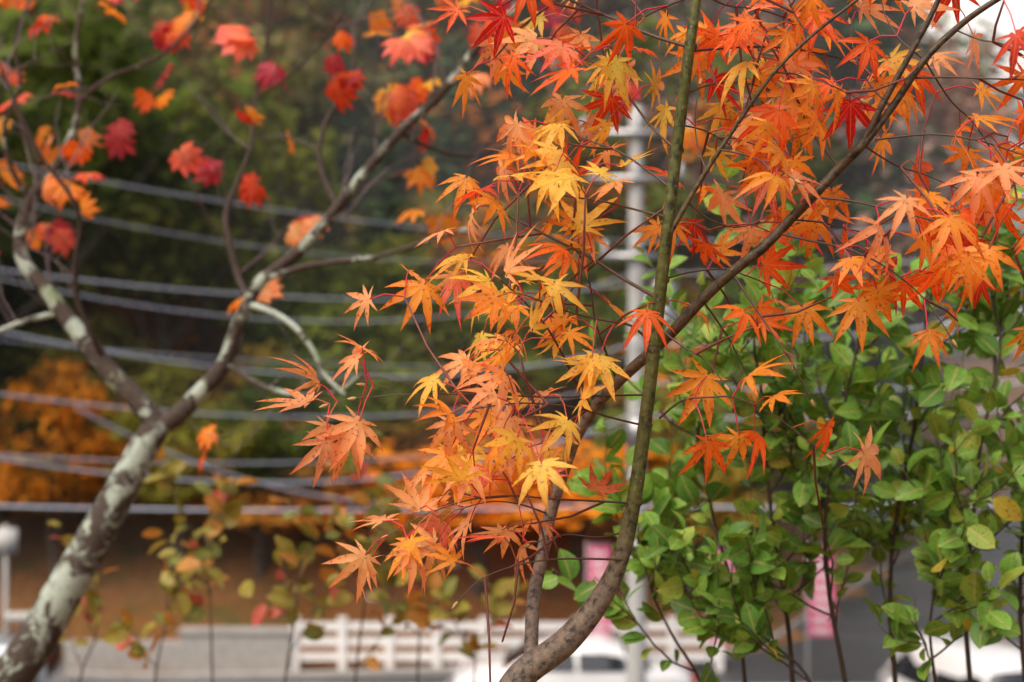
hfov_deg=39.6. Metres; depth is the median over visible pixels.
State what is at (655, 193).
broad tree
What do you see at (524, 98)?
conifer tree
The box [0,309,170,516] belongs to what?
broad tree
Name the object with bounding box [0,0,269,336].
broad tree
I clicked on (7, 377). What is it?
broad tree
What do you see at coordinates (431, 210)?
broad tree
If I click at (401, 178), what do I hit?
broad tree
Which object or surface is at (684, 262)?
broad tree
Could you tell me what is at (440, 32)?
broad tree
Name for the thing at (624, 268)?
broad tree
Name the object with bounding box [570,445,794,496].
maple tree
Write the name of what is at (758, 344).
broad tree
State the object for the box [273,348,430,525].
broad tree
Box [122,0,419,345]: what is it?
broad tree
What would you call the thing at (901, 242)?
broad tree
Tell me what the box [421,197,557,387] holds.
broad tree
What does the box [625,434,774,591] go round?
broad tree
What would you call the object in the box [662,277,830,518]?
broad tree
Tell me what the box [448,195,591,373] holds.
broad tree
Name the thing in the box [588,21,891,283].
broad tree
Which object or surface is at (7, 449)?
broad tree
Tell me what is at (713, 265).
broad tree
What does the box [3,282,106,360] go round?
broad tree
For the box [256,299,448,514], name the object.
broad tree
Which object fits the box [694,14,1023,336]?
broad tree
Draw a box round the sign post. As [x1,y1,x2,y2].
[0,524,28,630]
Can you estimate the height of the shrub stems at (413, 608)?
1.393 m
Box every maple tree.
[0,445,219,527]
[83,436,392,576]
[200,395,473,513]
[228,440,677,596]
[276,41,484,213]
[343,33,511,195]
[383,416,747,574]
[394,91,747,279]
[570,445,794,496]
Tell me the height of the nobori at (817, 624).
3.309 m
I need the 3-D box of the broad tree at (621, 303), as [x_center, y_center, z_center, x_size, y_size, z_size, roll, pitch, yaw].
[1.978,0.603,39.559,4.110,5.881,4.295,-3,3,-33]
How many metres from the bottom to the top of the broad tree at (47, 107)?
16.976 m
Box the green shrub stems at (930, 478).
[542,154,1023,681]
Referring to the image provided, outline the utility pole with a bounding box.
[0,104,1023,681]
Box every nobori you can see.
[586,543,610,630]
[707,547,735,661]
[806,545,834,681]
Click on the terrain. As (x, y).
(134, 590)
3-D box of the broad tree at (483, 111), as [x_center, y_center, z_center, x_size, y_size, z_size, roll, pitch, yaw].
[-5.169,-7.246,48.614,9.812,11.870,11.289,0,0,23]
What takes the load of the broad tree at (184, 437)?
on the terrain
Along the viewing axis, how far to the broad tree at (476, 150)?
58.22 m
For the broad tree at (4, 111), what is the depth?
38.65 m
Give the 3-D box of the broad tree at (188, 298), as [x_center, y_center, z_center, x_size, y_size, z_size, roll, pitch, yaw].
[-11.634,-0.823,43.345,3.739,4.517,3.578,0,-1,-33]
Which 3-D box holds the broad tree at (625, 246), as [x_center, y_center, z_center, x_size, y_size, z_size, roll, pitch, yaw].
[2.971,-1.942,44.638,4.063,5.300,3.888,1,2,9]
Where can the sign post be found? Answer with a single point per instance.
(8, 540)
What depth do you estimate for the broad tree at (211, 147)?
40.59 m
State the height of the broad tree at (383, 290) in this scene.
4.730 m
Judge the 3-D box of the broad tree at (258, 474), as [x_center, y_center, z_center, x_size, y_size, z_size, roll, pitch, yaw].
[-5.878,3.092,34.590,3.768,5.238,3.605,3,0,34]
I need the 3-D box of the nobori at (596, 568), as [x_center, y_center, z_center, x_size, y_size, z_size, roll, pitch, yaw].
[1.597,5.446,27.500,0.645,3.109,0.350,0,0,0]
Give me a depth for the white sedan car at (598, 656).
25.82 m
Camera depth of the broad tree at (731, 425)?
33.88 m
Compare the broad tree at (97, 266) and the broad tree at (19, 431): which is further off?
the broad tree at (97, 266)
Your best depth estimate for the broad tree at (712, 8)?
44.85 m
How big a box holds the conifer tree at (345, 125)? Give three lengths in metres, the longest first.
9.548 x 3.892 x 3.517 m
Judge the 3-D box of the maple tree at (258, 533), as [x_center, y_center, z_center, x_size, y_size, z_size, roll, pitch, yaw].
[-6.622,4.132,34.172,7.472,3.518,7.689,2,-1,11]
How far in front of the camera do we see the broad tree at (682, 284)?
41.21 m
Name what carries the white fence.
on the terrain
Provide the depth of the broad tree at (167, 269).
37.25 m
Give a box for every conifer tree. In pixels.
[296,54,378,348]
[340,123,439,390]
[415,32,489,345]
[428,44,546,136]
[480,6,565,292]
[735,0,991,526]
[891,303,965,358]
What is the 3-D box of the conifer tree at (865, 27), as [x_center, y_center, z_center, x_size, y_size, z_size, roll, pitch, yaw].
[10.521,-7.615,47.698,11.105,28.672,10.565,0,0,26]
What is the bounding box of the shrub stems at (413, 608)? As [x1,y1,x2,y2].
[31,431,528,681]
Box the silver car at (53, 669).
[0,631,66,681]
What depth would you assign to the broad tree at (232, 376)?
36.76 m
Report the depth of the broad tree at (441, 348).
39.80 m
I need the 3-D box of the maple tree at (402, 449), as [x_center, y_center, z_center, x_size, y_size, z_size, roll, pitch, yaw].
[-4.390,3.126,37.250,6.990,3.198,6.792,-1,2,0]
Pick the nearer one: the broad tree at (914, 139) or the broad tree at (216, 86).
the broad tree at (216, 86)
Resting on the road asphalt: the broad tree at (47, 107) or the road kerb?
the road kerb
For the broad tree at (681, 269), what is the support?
on the terrain
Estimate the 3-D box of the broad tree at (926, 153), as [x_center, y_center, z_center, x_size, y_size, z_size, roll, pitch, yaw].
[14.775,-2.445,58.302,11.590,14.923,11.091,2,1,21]
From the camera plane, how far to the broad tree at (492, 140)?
63.10 m
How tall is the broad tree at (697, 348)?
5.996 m
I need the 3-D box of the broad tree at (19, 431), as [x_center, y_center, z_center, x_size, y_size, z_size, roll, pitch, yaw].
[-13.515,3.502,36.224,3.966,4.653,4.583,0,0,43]
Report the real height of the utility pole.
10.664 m
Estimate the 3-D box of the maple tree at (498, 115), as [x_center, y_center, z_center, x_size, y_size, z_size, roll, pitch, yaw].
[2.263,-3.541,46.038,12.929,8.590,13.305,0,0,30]
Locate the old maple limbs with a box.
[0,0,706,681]
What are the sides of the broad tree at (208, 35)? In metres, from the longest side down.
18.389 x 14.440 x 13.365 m
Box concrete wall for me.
[62,627,291,672]
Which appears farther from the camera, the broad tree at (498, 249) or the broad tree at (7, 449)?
the broad tree at (498, 249)
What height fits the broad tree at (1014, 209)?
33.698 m
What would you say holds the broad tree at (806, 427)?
on the terrain
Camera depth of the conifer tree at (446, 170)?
44.63 m
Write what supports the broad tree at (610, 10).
on the terrain
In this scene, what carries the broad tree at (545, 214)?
on the terrain
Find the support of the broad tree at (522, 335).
on the terrain
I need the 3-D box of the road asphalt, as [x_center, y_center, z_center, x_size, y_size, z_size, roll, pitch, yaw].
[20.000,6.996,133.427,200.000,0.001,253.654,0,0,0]
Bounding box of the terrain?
[0,70,1023,672]
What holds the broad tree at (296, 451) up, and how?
on the terrain
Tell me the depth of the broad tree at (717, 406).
34.63 m
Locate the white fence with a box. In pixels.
[291,617,723,670]
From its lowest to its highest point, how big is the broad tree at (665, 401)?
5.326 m
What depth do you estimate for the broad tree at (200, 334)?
43.94 m
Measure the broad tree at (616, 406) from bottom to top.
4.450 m
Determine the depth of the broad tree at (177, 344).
40.15 m
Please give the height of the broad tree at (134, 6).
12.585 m
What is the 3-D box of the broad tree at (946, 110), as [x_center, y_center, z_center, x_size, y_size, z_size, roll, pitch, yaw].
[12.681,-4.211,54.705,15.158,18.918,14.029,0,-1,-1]
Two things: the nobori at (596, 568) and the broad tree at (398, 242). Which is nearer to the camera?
the nobori at (596, 568)
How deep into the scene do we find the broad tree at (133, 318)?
39.67 m
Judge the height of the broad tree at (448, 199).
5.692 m
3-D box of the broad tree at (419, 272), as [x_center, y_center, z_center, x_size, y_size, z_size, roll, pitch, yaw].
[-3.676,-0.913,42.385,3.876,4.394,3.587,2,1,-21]
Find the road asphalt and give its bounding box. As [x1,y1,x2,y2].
[67,490,1023,681]
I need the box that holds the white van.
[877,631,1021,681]
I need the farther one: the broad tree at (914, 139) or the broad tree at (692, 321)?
the broad tree at (914, 139)
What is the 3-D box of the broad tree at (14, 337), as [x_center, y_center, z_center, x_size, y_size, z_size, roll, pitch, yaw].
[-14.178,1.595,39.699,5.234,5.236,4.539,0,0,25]
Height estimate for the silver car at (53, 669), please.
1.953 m
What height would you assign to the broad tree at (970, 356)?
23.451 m
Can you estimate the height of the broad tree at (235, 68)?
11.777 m
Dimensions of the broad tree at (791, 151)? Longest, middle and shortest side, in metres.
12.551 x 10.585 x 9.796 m
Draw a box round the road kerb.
[66,491,1010,680]
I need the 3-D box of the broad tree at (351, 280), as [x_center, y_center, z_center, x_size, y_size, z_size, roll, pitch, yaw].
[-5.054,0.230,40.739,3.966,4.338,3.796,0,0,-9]
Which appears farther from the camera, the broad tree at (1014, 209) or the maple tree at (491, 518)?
the broad tree at (1014, 209)
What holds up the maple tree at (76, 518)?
on the terrain
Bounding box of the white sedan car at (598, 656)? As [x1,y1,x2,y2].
[447,630,696,681]
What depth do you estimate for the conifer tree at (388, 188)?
41.81 m
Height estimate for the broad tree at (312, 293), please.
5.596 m
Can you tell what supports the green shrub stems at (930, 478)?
on the terrain
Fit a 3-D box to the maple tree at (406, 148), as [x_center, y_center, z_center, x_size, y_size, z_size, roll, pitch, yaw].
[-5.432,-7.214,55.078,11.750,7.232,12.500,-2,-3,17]
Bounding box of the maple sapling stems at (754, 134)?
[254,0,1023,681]
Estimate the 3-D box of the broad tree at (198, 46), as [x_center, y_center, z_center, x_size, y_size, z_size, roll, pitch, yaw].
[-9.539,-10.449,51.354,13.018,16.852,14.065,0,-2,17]
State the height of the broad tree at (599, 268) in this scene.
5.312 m
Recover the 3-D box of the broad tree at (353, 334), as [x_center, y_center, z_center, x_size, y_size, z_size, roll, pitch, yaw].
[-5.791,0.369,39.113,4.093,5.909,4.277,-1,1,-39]
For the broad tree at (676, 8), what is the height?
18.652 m
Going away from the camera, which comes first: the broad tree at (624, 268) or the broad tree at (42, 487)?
the broad tree at (42, 487)
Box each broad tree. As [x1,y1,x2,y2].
[0,0,235,521]
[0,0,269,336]
[0,13,250,316]
[0,45,356,467]
[0,68,38,196]
[0,308,87,393]
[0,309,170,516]
[0,322,149,502]
[0,355,155,575]
[0,387,76,489]
[0,432,26,508]
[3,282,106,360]
[10,0,238,196]
[10,212,132,291]
[22,269,174,441]
[56,254,207,381]
[69,357,294,583]
[98,244,191,377]
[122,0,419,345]
[123,0,403,267]
[124,0,436,263]
[154,0,244,235]
[154,191,261,351]
[191,361,335,563]
[195,340,332,453]
[211,245,390,398]
[215,0,508,249]
[220,347,399,544]
[226,250,384,392]
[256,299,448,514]
[271,277,389,386]
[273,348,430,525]
[297,231,436,387]
[318,240,480,408]
[327,236,442,317]
[329,191,494,280]
[332,0,585,227]
[350,261,453,408]
[353,28,443,191]
[354,187,502,362]
[418,0,665,229]
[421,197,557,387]
[426,231,536,332]
[444,271,578,425]
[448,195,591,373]
[461,285,627,445]
[467,0,488,210]
[482,0,880,196]
[487,76,500,170]
[488,0,791,250]
[507,242,627,354]
[514,225,656,399]
[517,259,665,457]
[519,12,843,407]
[529,181,657,349]
[542,313,667,432]
[548,196,656,305]
[585,380,762,587]
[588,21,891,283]
[589,386,781,520]
[595,266,700,407]
[610,370,782,542]
[615,324,811,540]
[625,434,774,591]
[626,230,738,281]
[644,242,777,298]
[645,56,907,249]
[650,63,994,513]
[653,250,776,353]
[654,305,787,406]
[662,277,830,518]
[666,5,1018,337]
[668,286,759,383]
[671,338,830,537]
[676,249,737,289]
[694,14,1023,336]
[853,101,1021,366]
[906,56,943,147]
[953,268,1023,359]
[992,207,1022,360]
[1010,145,1023,291]
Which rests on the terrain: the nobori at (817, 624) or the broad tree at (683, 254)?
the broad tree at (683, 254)
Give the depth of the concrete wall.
30.02 m
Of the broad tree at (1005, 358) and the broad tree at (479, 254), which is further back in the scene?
the broad tree at (1005, 358)
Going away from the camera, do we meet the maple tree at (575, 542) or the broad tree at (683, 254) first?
the maple tree at (575, 542)

